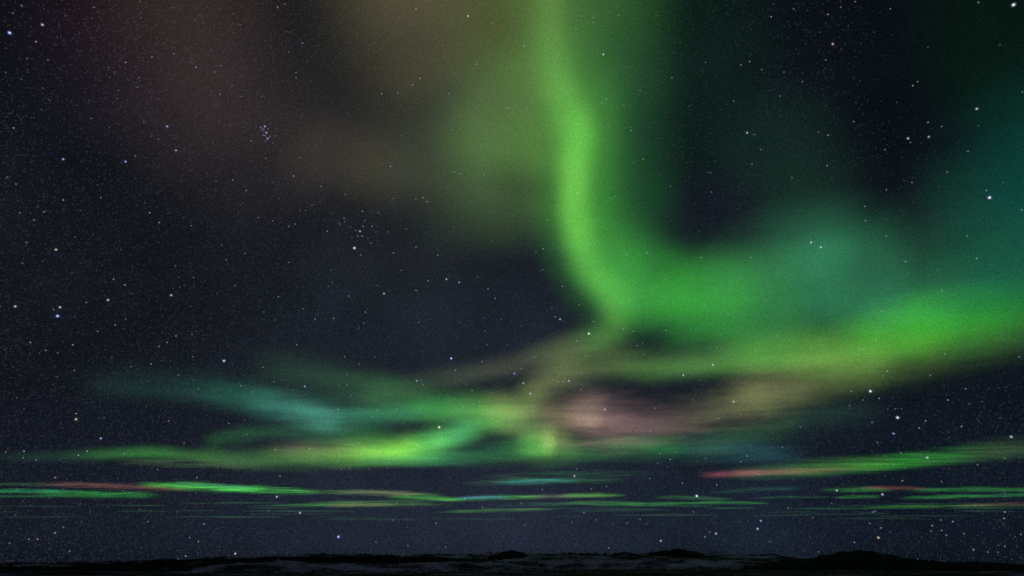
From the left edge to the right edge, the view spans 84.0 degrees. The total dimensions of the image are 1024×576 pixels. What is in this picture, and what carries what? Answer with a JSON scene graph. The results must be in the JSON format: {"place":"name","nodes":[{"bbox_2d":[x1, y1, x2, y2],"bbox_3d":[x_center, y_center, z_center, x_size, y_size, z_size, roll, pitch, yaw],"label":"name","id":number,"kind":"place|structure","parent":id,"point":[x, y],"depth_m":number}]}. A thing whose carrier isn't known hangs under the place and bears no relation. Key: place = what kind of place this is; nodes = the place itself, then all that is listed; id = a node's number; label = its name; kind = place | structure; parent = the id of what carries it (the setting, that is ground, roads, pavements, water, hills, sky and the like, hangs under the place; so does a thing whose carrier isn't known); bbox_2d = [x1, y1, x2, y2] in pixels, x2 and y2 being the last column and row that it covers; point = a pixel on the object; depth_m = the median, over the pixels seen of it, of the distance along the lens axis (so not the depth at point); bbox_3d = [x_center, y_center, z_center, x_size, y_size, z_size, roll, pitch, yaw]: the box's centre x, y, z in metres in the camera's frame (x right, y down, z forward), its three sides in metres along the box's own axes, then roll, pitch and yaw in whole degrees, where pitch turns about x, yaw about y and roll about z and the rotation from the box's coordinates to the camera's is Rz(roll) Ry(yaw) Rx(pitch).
{"place":"outdoors","nodes":[
{"label":"outdoors","id":0,"kind":"place"},
{"bbox_2d":[0,554,527,570],"bbox_3d":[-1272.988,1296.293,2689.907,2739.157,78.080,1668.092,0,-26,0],"label":"hill","id":1,"kind":"structure","parent":0,"point":[175,564],"depth_m":2631.51},
{"bbox_2d":[191,559,543,573],"bbox_3d":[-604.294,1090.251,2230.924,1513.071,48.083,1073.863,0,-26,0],"label":"hill","id":2,"kind":"structure","parent":0,"point":[278,566],"depth_m":2023.42},
{"bbox_2d":[486,550,528,559],"bbox_3d":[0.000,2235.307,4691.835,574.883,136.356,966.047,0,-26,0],"label":"hill","id":3,"kind":"structure","parent":0,"point":[511,554],"depth_m":4519.30},
{"bbox_2d":[0,0,1023,562],"bbox_3d":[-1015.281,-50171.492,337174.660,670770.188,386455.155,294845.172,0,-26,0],"label":"star field","id":4,"kind":"structure","parent":0,"point":[398,320],"depth_m":372739.06},
{"bbox_2d":[0,569,1023,575],"bbox_3d":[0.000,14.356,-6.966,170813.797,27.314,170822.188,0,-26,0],"label":"ground","id":5,"kind":"structure","parent":0,"point":[645,572],"depth_m":1678.21},
{"bbox_2d":[0,551,1023,566],"bbox_3d":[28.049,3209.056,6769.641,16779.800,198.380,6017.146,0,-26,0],"label":"hills","id":6,"kind":"structure","parent":0,"point":[750,557],"depth_m":7192.59},
{"bbox_2d":[0,0,1023,563],"label":"sky","id":7,"kind":"structure","parent":0,"point":[976,319]},
{"bbox_2d":[611,552,642,556],"bbox_3d":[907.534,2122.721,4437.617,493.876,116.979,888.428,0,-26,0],"label":"hill","id":8,"kind":"structure","parent":0,"point":[624,554],"depth_m":4368.93},
{"bbox_2d":[494,553,768,568],"bbox_3d":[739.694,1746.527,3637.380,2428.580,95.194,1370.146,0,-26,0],"label":"hill","id":9,"kind":"structure","parent":0,"point":[571,561],"depth_m":3411.73},
{"bbox_2d":[647,548,716,558],"bbox_3d":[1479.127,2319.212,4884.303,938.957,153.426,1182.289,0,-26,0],"label":"hill","id":10,"kind":"structure","parent":0,"point":[675,552],"depth_m":4730.74},
{"bbox_2d":[813,550,927,560],"bbox_3d":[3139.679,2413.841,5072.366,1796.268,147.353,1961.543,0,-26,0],"label":"hill","id":11,"kind":"structure","parent":0,"point":[854,554],"depth_m":4826.90},
{"bbox_2d":[744,557,1023,570],"bbox_3d":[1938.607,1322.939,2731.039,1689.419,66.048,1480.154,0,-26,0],"label":"hill","id":12,"kind":"structure","parent":0,"point":[835,563],"depth_m":2604.20}
]}

